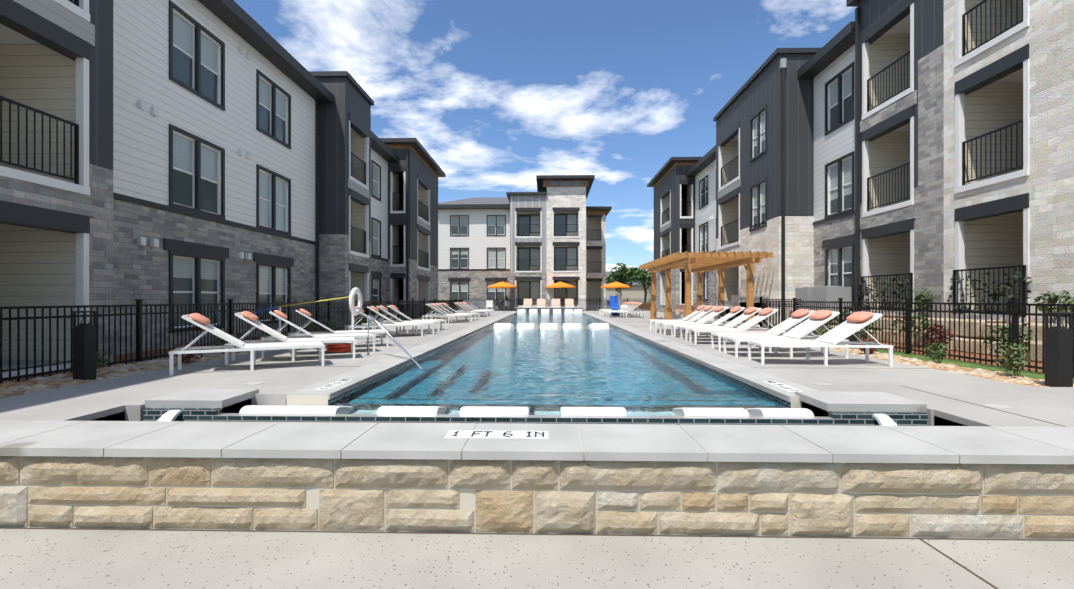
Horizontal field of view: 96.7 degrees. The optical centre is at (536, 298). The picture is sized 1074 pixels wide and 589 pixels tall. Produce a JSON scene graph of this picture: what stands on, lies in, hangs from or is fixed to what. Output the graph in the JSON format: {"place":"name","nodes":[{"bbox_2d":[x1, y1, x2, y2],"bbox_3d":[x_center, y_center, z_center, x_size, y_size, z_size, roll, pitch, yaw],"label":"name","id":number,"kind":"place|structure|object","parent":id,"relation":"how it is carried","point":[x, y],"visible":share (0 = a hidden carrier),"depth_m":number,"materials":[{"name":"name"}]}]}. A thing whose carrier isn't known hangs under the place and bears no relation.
{"place":"outdoors","nodes":[
{"label":"outdoors","id":0,"kind":"place"},
{"bbox_2d":[0,316,449,398],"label":"rock bed","id":1,"kind":"object","parent":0,"point":[33,385],"visible":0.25,"depth_m":7.04,"materials":[{"name":"gravel"}]},
{"bbox_2d":[73,311,95,380],"bbox_3d":[-6.315,0.676,6.666,0.170,1.000,0.170,0,0,1],"label":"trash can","id":2,"kind":"object","parent":1,"relation":"on","point":[84,352],"visible":0.94,"depth_m":6.58,"materials":[{"name":"black"}]},
{"bbox_2d":[70,351,110,367],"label":"shrub leaves","id":3,"kind":"object","parent":1,"relation":"on","point":[98,363],"depth_m":7.03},
{"bbox_2d":[174,343,202,362],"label":"shrub leaves","id":4,"kind":"object","parent":1,"relation":"on","point":[189,356],"depth_m":8.28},
{"bbox_2d":[305,323,320,331],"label":"shrub leaves","id":5,"kind":"object","parent":1,"relation":"on","point":[313,325],"depth_m":13.69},
{"bbox_2d":[324,320,340,330],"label":"shrub leaves","id":6,"kind":"object","parent":1,"relation":"on","point":[331,323],"depth_m":14.58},
{"bbox_2d":[364,303,370,328],"bbox_3d":[-6.072,0.676,17.113,0.170,1.000,0.170,0,0,1],"label":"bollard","id":7,"kind":"object","parent":1,"relation":"on","point":[367,311],"visible":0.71,"depth_m":17.03,"materials":[{"name":"black"}]},
{"bbox_2d":[0,299,462,383],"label":"fence","id":8,"kind":"object","parent":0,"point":[416,308],"visible":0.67,"depth_m":8.81,"materials":[{"name":"black metal"}]},
{"bbox_2d":[349,287,362,315],"bbox_3d":[-4.334,0.076,11.421,0.100,0.690,0.690,0,0,1],"label":"life ring","id":9,"kind":"object","parent":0,"point":[353,310],"visible":1,"depth_m":11.30,"materials":[{"name":"white"}]},
{"bbox_2d":[13,0,854,268],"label":"wall siding","id":10,"kind":"object","parent":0,"point":[140,72],"depth_m":13.77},
{"bbox_2d":[0,0,1022,359],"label":"balcony","id":11,"kind":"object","parent":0,"point":[36,266],"visible":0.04,"depth_m":11.31,"materials":[{"name":"metal"}]},
{"bbox_2d":[0,14,1022,198],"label":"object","id":12,"kind":"object","parent":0,"point":[11,36],"visible":0.21,"depth_m":11.07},
{"bbox_2d":[0,0,1028,438],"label":"static window frame","id":13,"kind":"object","parent":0,"point":[82,122],"visible":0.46,"depth_m":12.09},
{"bbox_2d":[173,12,851,298],"bbox_3d":[1.443,-3.609,25.140,21.330,8.230,36.375,0,0,1],"label":"glass","id":14,"kind":"object","parent":13,"relation":"in","point":[182,146],"visible":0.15,"depth_m":16.07,"materials":[{"name":"glass"}]},
{"bbox_2d":[173,46,851,325],"bbox_3d":[1.478,-4.584,24.504,21.430,11.220,37.647,0,0,1],"label":"window frame","id":15,"kind":"object","parent":13,"relation":"in","point":[182,181],"visible":0.23,"depth_m":15.38,"materials":[{"name":"metal"}]},
{"bbox_2d":[89,0,943,266],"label":"cladding","id":16,"kind":"structure","parent":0,"point":[763,89],"depth_m":18.75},
{"bbox_2d":[2,303,1044,382],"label":"mulch","id":17,"kind":"object","parent":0,"point":[636,308],"visible":0.07,"depth_m":9.93,"materials":[{"name":"wood"}]},
{"bbox_2d":[232,314,819,416],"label":"swimming pool water","id":18,"kind":"structure","parent":0,"point":[585,364],"depth_m":7.38,"materials":[{"name":"blue liquid"}]},
{"bbox_2d":[540,323,557,327],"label":"pool lounger","id":19,"kind":"object","parent":18,"relation":"in","point":[548,325],"visible":0.46,"depth_m":19.53,"materials":[{"name":"white plastic"}]},
{"bbox_2d":[89,308,966,425],"bbox_3d":[0.237,1.291,21.487,8.010,1.130,34.760,0,0,1],"label":"pool tile border","id":20,"kind":"object","parent":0,"point":[865,418],"visible":0.17,"depth_m":4.76,"materials":[{"name":"tile"}]},
{"bbox_2d":[510,195,546,271],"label":"wall panel","id":21,"kind":"object","parent":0,"point":[528,201],"visible":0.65,"depth_m":41.49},
{"bbox_2d":[0,0,1073,362],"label":"brick wall","id":22,"kind":"structure","parent":0,"point":[126,268],"depth_m":11.57,"materials":[{"name":"brick"}]},
{"bbox_2d":[0,527,1073,588],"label":"pavement","id":23,"kind":"structure","parent":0,"point":[79,559],"depth_m":3.04,"materials":[{"name":"concrete"}]},
{"bbox_2d":[0,301,1073,463],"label":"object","id":24,"kind":"object","parent":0,"point":[796,443],"visible":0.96,"depth_m":3.69,"materials":[{"name":"concrete"}]},
{"bbox_2d":[0,310,1073,426],"bbox_3d":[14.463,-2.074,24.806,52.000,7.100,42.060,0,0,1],"label":"pool deck","id":25,"kind":"structure","parent":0,"point":[280,374],"depth_m":6.18,"materials":[{"name":"concrete"}]},
{"bbox_2d":[169,313,324,375],"bbox_3d":[-4.414,0.646,7.422,2.000,0.861,0.660,0,0,-28],"label":"deck lounger","id":26,"kind":"object","parent":25,"relation":"on","point":[200,321],"visible":1,"depth_m":7.21,"materials":[{"name":"white"}]},
{"bbox_2d":[224,311,355,364],"bbox_3d":[-4.291,0.646,8.443,2.000,0.861,0.660,0,0,-24],"label":"deck lounger","id":27,"kind":"object","parent":25,"relation":"on","point":[249,317],"visible":0.94,"depth_m":8.31,"materials":[{"name":"white"}]},
{"bbox_2d":[261,310,375,357],"bbox_3d":[-4.274,0.646,9.388,2.000,0.861,0.660,0,0,-30],"label":"deck lounger","id":28,"kind":"object","parent":25,"relation":"on","point":[280,315],"visible":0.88,"depth_m":9.28,"materials":[{"name":"white"}]},
{"bbox_2d":[279,307,361,343],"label":"life ring posts","id":29,"kind":"object","parent":25,"relation":"on","point":[352,325],"visible":0.31,"depth_m":11.40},
{"bbox_2d":[278,296,348,306],"bbox_3d":[-5.218,0.076,11.242,1.652,0.270,0.030,0,0,-9],"label":"rescue pole","id":30,"kind":"object","parent":29,"relation":"attached to","point":[313,301],"visible":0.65,"depth_m":11.23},
{"bbox_2d":[288,309,388,350],"bbox_3d":[-4.357,0.646,10.521,2.000,0.861,0.660,0,0,-29],"label":"deck lounger","id":31,"kind":"object","parent":25,"relation":"on","point":[305,313],"visible":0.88,"depth_m":10.38,"materials":[{"name":"white"}]},
{"bbox_2d":[326,343,350,351],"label":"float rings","id":32,"kind":"object","parent":25,"relation":"on","point":[339,347],"visible":0.88,"depth_m":9.49,"materials":[{"name":"red"}]},
{"bbox_2d":[345,306,422,335],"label":"deck lounger","id":33,"kind":"object","parent":25,"relation":"on","point":[383,325],"visible":0.62,"depth_m":13.22,"materials":[{"name":"white"}]},
{"bbox_2d":[365,314,422,368],"bbox_3d":[-2.430,0.888,8.450,1.863,1.176,0.100,0,0,34],"label":"pool handrail","id":34,"kind":"object","parent":25,"relation":"on","point":[369,316],"visible":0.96,"depth_m":8.66,"materials":[{"name":"silver metal"}]},
{"bbox_2d":[362,306,434,334],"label":"deck lounger","id":35,"kind":"object","parent":25,"relation":"on","point":[374,309],"visible":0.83,"depth_m":14.15,"materials":[{"name":"white"}]},
{"bbox_2d":[371,305,438,332],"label":"deck lounger","id":36,"kind":"object","parent":25,"relation":"on","point":[383,308],"visible":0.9,"depth_m":15.13,"materials":[{"name":"white"}]},
{"bbox_2d":[383,305,446,329],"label":"deck lounger","id":37,"kind":"object","parent":25,"relation":"on","point":[394,308],"visible":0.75,"depth_m":16.04,"materials":[{"name":"white"}]},
{"bbox_2d":[422,303,470,322],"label":"deck lounger","id":38,"kind":"object","parent":25,"relation":"on","point":[431,306],"visible":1,"depth_m":20.83,"materials":[{"name":"white"}]},
{"bbox_2d":[429,303,471,321],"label":"deck lounger","id":39,"kind":"object","parent":25,"relation":"on","point":[438,308],"visible":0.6,"depth_m":21.73,"materials":[{"name":"white"}]},
{"bbox_2d":[431,303,475,320],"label":"deck lounger","id":40,"kind":"object","parent":25,"relation":"on","point":[443,308],"visible":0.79,"depth_m":22.71,"materials":[{"name":"white"}]},
{"bbox_2d":[437,303,479,319],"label":"deck lounger","id":41,"kind":"object","parent":25,"relation":"on","point":[448,307],"visible":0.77,"depth_m":23.57,"materials":[{"name":"white"}]},
{"bbox_2d":[451,302,487,316],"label":"deck lounger","id":42,"kind":"object","parent":25,"relation":"on","point":[461,306],"visible":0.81,"depth_m":27.36,"materials":[{"name":"white"}]},
{"bbox_2d":[462,300,492,312],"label":"chairs","id":43,"kind":"object","parent":25,"relation":"on","point":[478,303],"visible":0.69,"depth_m":36.81,"materials":[{"name":"white"}]},
{"bbox_2d":[494,286,509,310],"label":"patio umbrella","id":44,"kind":"object","parent":25,"relation":"on","point":[508,303],"visible":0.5,"depth_m":41.21,"materials":[{"name":"grey"}]},
{"bbox_2d":[487,282,517,287],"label":"umbrella canopy","id":45,"kind":"object","parent":44,"relation":"on","point":[502,285],"visible":0.94,"depth_m":40.79,"materials":[{"name":"orange"}]},
{"bbox_2d":[462,298,649,310],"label":"fence","id":46,"kind":"object","parent":25,"relation":"on","point":[563,304],"visible":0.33,"depth_m":40.38,"materials":[{"name":"black metal"}]},
{"bbox_2d":[547,281,564,305],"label":"patio umbrella","id":47,"kind":"object","parent":25,"relation":"on","point":[550,300],"visible":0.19,"depth_m":41.17,"materials":[{"name":"grey"}]},
{"bbox_2d":[546,282,575,287],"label":"umbrella canopy","id":48,"kind":"object","parent":47,"relation":"on","point":[560,285],"visible":0.85,"depth_m":40.65,"materials":[{"name":"orange"}]},
{"bbox_2d":[614,293,625,315],"bbox_3d":[5.135,0.376,29.855,0.786,1.400,0.900,0,0,1],"label":"pool lift","id":49,"kind":"object","parent":25,"relation":"on","point":[618,294],"visible":0.74,"depth_m":29.73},
{"bbox_2d":[610,296,618,314],"bbox_3d":[4.769,0.426,29.432,0.500,1.199,0.583,0,0,1],"label":"pool lift","id":50,"kind":"object","parent":49,"relation":"attached to","point":[614,303],"visible":0.88,"depth_m":29.64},
{"bbox_2d":[608,302,644,317],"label":"deck lounger","id":51,"kind":"object","parent":25,"relation":"on","point":[637,304],"visible":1,"depth_m":26.67,"materials":[{"name":"white"}]},
{"bbox_2d":[245,355,1012,408],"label":"drain lids","id":52,"kind":"object","parent":25,"relation":"on","point":[827,384],"visible":0.9,"depth_m":5.95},
{"bbox_2d":[649,305,709,330],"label":"deck lounger","id":53,"kind":"object","parent":25,"relation":"on","point":[700,309],"visible":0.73,"depth_m":15.89,"materials":[{"name":"white"}]},
{"bbox_2d":[653,305,720,332],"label":"deck lounger","id":54,"kind":"object","parent":25,"relation":"on","point":[708,308],"visible":0.79,"depth_m":14.97,"materials":[{"name":"white"}]},
{"bbox_2d":[664,304,712,315],"bbox_3d":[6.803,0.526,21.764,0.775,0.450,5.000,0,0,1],"label":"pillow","id":55,"kind":"object","parent":25,"relation":"on","point":[680,308],"visible":0.38,"depth_m":22.40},
{"bbox_2d":[663,312,713,320],"bbox_3d":[6.790,0.886,21.764,0.850,0.360,5.050,0,0,1],"label":"pergola sofa base","id":56,"kind":"object","parent":25,"relation":"on","point":[677,316],"visible":0.31,"depth_m":22.37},
{"bbox_2d":[659,306,728,334],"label":"deck lounger","id":57,"kind":"object","parent":25,"relation":"on","point":[717,310],"visible":0.81,"depth_m":14.06,"materials":[{"name":"white"}]},
{"bbox_2d":[639,251,772,325],"bbox_3d":[7.244,-0.362,21.904,3.720,2.878,7.500,0,0,1],"label":"pergola","id":58,"kind":"object","parent":25,"relation":"on","point":[700,263],"visible":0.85,"depth_m":19.95,"materials":[{"name":"brown wood"}]},
{"bbox_2d":[671,306,744,337],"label":"deck lounger","id":59,"kind":"object","parent":25,"relation":"on","point":[735,310],"visible":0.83,"depth_m":13.05,"materials":[{"name":"white"}]},
{"bbox_2d":[680,307,767,341],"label":"deck lounger","id":60,"kind":"object","parent":25,"relation":"on","point":[749,312],"visible":0.77,"depth_m":12.04,"materials":[{"name":"white"}]},
{"bbox_2d":[689,308,784,344],"bbox_3d":[4.692,0.646,11.293,2.000,0.861,0.660,0,0,7],"label":"deck lounger","id":61,"kind":"object","parent":25,"relation":"on","point":[764,313],"visible":0.88,"depth_m":11.09,"materials":[{"name":"white"}]},
{"bbox_2d":[711,309,823,352],"bbox_3d":[4.699,0.646,9.837,2.000,0.861,0.660,0,0,8],"label":"deck lounger","id":62,"kind":"object","parent":25,"relation":"on","point":[798,316],"visible":0.81,"depth_m":9.68,"materials":[{"name":"white"}]},
{"bbox_2d":[723,310,848,357],"bbox_3d":[4.612,0.646,8.939,2.000,0.861,0.660,0,0,3],"label":"deck lounger","id":63,"kind":"object","parent":25,"relation":"on","point":[815,321],"visible":0.77,"depth_m":8.76,"materials":[{"name":"white"}]},
{"bbox_2d":[747,311,892,366],"bbox_3d":[4.647,0.646,7.939,2.000,0.861,0.660,0,0,6],"label":"deck lounger","id":64,"kind":"object","parent":25,"relation":"on","point":[854,322],"visible":1,"depth_m":7.73,"materials":[{"name":"white"}]},
{"bbox_2d":[0,395,1073,538],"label":"static mortar","id":65,"kind":"object","parent":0,"point":[467,499],"visible":0.14,"depth_m":3.42,"materials":[{"name":"concrete"}]},
{"bbox_2d":[0,312,1073,588],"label":"joint","id":66,"kind":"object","parent":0,"point":[584,534],"depth_m":3.39,"materials":[{"name":"brown"}]},
{"bbox_2d":[211,330,229,353],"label":"shrub leaves","id":67,"kind":"object","parent":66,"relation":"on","point":[217,342],"depth_m":9.61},
{"bbox_2d":[386,144,696,214],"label":"static soffit","id":68,"kind":"structure","parent":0,"point":[546,183],"depth_m":36.90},
{"bbox_2d":[234,0,856,270],"label":"sky","id":69,"kind":"structure","parent":0,"point":[501,95],"materials":[{"name":"blue"}]},
{"bbox_2d":[603,300,626,309],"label":"chairs","id":70,"kind":"object","parent":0,"point":[607,303],"visible":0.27,"depth_m":40.78,"materials":[{"name":"grey"}]},
{"bbox_2d":[600,282,631,287],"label":"umbrella canopy","id":71,"kind":"object","parent":70,"relation":"on","point":[615,285],"visible":0.97,"depth_m":40.55,"materials":[{"name":"orange"}]},
{"bbox_2d":[731,58,785,300],"bbox_3d":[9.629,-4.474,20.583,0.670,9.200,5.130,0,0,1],"label":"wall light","id":72,"kind":"object","parent":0,"point":[782,65],"visible":0.38,"depth_m":18.11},
{"bbox_2d":[826,310,846,329],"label":"shrub leaves","id":73,"kind":"object","parent":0,"point":[837,319],"depth_m":13.82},
{"bbox_2d":[638,302,1073,383],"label":"grass","id":74,"kind":"structure","parent":0,"point":[1033,375],"depth_m":8.36,"materials":[{"name":"plant"}]},
{"bbox_2d":[759,298,1073,377],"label":"fence","id":75,"kind":"object","parent":74,"relation":"on","point":[1013,313],"visible":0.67,"depth_m":8.93,"materials":[{"name":"black metal"}]},
{"bbox_2d":[859,323,877,339],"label":"shrub leaves","id":76,"kind":"object","parent":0,"point":[867,330],"depth_m":12.55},
{"bbox_2d":[734,332,1073,386],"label":"rock bed","id":77,"kind":"object","parent":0,"point":[998,376],"visible":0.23,"depth_m":7.54,"materials":[{"name":"gravel"}]},
{"bbox_2d":[844,306,856,348],"bbox_3d":[7.032,0.676,10.706,0.170,1.000,0.170,0,0,1],"label":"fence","id":78,"kind":"object","parent":77,"relation":"on","point":[852,338],"visible":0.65,"depth_m":10.62,"materials":[{"name":"black"}]},
{"bbox_2d":[859,339,877,353],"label":"shrub leaves","id":79,"kind":"object","parent":77,"relation":"on","point":[871,350],"depth_m":9.58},
{"bbox_2d":[923,342,948,363],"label":"shrub leaves","id":80,"kind":"object","parent":77,"relation":"on","point":[941,347],"depth_m":8.35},
{"bbox_2d":[995,340,1031,375],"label":"shrub leaves","id":81,"kind":"object","parent":77,"relation":"on","point":[1016,353],"depth_m":6.90,"materials":[{"name":"plant"}]},
{"bbox_2d":[1045,312,1072,386],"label":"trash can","id":82,"kind":"object","parent":77,"relation":"on","point":[1058,356],"visible":0.9,"depth_m":5.94,"materials":[{"name":"black"}]},
{"bbox_3d":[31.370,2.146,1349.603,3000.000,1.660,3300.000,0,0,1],"label":"ground","id":83,"kind":"structure","parent":0,"visible":0},
{"bbox_2d":[0,0,1028,436],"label":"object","id":84,"kind":"structure","parent":83,"relation":"on","point":[232,14],"depth_m":14.87,"materials":[{"name":"metal"}]},
{"bbox_2d":[157,410,181,420],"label":"lounger","id":85,"kind":"object","parent":84,"relation":"attached to","point":[171,415],"visible":0.67,"depth_m":4.70,"materials":[{"name":"white plastic"}]},
{"bbox_2d":[239,405,351,413],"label":"lounger","id":86,"kind":"object","parent":84,"relation":"on","point":[294,409],"visible":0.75,"depth_m":4.90,"materials":[{"name":"white plastic"}]},
{"bbox_2d":[376,406,444,413],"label":"lounger","id":87,"kind":"object","parent":84,"relation":"on","point":[410,409],"visible":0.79,"depth_m":4.87,"materials":[{"name":"white plastic"}]},
{"bbox_2d":[438,197,509,203],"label":"roof","id":88,"kind":"structure","parent":84,"relation":"on","point":[492,200],"depth_m":45.29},
{"bbox_2d":[459,406,529,414],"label":"lounger","id":89,"kind":"object","parent":84,"relation":"on","point":[481,410],"visible":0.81,"depth_m":4.85,"materials":[{"name":"white plastic"}]},
{"bbox_2d":[494,323,513,327],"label":"pool lounger","id":90,"kind":"object","parent":84,"relation":"on","point":[503,325],"visible":0.35,"depth_m":19.57,"materials":[{"name":"white plastic"}]},
{"bbox_2d":[517,323,534,327],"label":"pool lounger","id":91,"kind":"object","parent":84,"relation":"on","point":[525,325],"visible":0.42,"depth_m":19.55,"materials":[{"name":"white plastic"}]},
{"bbox_2d":[0,456,1073,537],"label":"stone wall","id":92,"kind":"structure","parent":84,"relation":"on","point":[571,511],"depth_m":3.39,"materials":[{"name":"stone"}]},
{"bbox_2d":[565,299,573,305],"bbox_3d":[2.634,0.326,38.707,0.700,0.602,1.382,0,0,1],"label":"lounge chair","id":93,"kind":"object","parent":84,"relation":"on","point":[569,302],"visible":1,"depth_m":39.09,"materials":[{"name":"beige"}]},
{"bbox_2d":[562,323,580,327],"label":"pool lounger","id":94,"kind":"object","parent":84,"relation":"on","point":[571,325],"visible":0.38,"depth_m":19.51,"materials":[{"name":"white plastic"}]},
{"bbox_2d":[560,407,626,414],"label":"lounger","id":95,"kind":"object","parent":84,"relation":"on","point":[592,410],"visible":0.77,"depth_m":4.83,"materials":[{"name":"white plastic"}]},
{"bbox_2d":[589,323,608,327],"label":"pool lounger","id":96,"kind":"object","parent":84,"relation":"on","point":[599,325],"visible":0.33,"depth_m":19.48,"materials":[{"name":"white plastic"}]},
{"bbox_2d":[674,407,748,415],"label":"lounger","id":97,"kind":"object","parent":84,"relation":"on","point":[685,411],"visible":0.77,"depth_m":4.80,"materials":[{"name":"white plastic"}]},
{"bbox_2d":[746,408,813,416],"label":"lounger","id":98,"kind":"object","parent":84,"relation":"on","point":[805,412],"visible":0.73,"depth_m":4.79,"materials":[{"name":"white plastic"}]},
{"bbox_2d":[760,297,803,327],"bbox_3d":[9.824,0.531,16.742,3.975,1.190,0.075,0,0,1],"label":"fence","id":99,"kind":"object","parent":84,"relation":"attached to","point":[783,304],"visible":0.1,"depth_m":16.76,"materials":[{"name":"black metal"}]},
{"bbox_2d":[795,287,811,309],"bbox_3d":[9.674,0.011,16.746,0.800,0.830,0.800,0,0,1],"label":"ac unit","id":100,"kind":"object","parent":84,"relation":"on","point":[804,294],"visible":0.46,"depth_m":16.58,"materials":[{"name":"grey"}]},
{"bbox_2d":[812,286,850,311],"bbox_3d":[9.648,0.011,15.646,0.800,0.830,0.800,0,0,1],"label":"ac unit","id":101,"kind":"object","parent":84,"relation":"on","point":[828,293],"visible":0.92,"depth_m":15.25,"materials":[{"name":"grey"}]},
{"bbox_2d":[873,414,896,425],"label":"lounger","id":102,"kind":"object","parent":84,"relation":"attached to","point":[883,419],"visible":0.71,"depth_m":4.54,"materials":[{"name":"white plastic"}]},
{"bbox_2d":[890,311,932,346],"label":"shrub leaves","id":103,"kind":"object","parent":84,"relation":"on","point":[925,320],"depth_m":11.19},
{"bbox_2d":[912,288,933,315],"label":"shrub leaves","id":104,"kind":"object","parent":84,"relation":"on","point":[919,296],"depth_m":12.02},
{"bbox_2d":[807,313,1068,362],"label":"low wall","id":105,"kind":"structure","parent":84,"relation":"on","point":[1039,343],"depth_m":10.34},
{"bbox_2d":[921,324,955,350],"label":"shrub leaves","id":106,"kind":"object","parent":84,"relation":"on","point":[938,334],"depth_m":9.86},
{"bbox_2d":[856,268,1032,314],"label":"patio vines","id":107,"kind":"object","parent":84,"relation":"on","point":[1007,287],"visible":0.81,"depth_m":10.95,"materials":[{"name":"green"}]},
{"bbox_2d":[983,321,1032,353],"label":"shrub leaves","id":108,"kind":"object","parent":84,"relation":"on","point":[1000,327],"depth_m":8.70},
{"bbox_2d":[1034,290,1073,322],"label":"shrub leaves","id":109,"kind":"object","parent":84,"relation":"on","point":[1056,299],"depth_m":8.89,"materials":[{"name":"plant"}]},
{"bbox_2d":[609,272,629,305],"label":"tree","id":110,"kind":"object","parent":83,"relation":"on","point":[619,289],"visible":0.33,"depth_m":71.57,"materials":[{"name":"brown plant"}]},
{"bbox_2d":[606,263,640,288],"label":"tree","id":111,"kind":"object","parent":110,"relation":"attached to","point":[624,270],"visible":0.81,"depth_m":71.15,"materials":[{"name":"green plant"}]},
{"bbox_2d":[606,285,650,304],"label":"wall","id":112,"kind":"structure","parent":83,"relation":"on","point":[636,292],"depth_m":94.56,"materials":[{"name":"beige"}]},
{"bbox_2d":[642,274,650,301],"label":"tree trunk","id":113,"kind":"object","parent":83,"relation":"on","point":[645,290],"visible":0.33,"depth_m":83.38,"materials":[{"name":"brown plant"}]},
{"bbox_2d":[631,265,650,286],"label":"tree foliage","id":114,"kind":"object","parent":113,"relation":"on","point":[645,275],"visible":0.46,"depth_m":81.49,"materials":[{"name":"green plant"}]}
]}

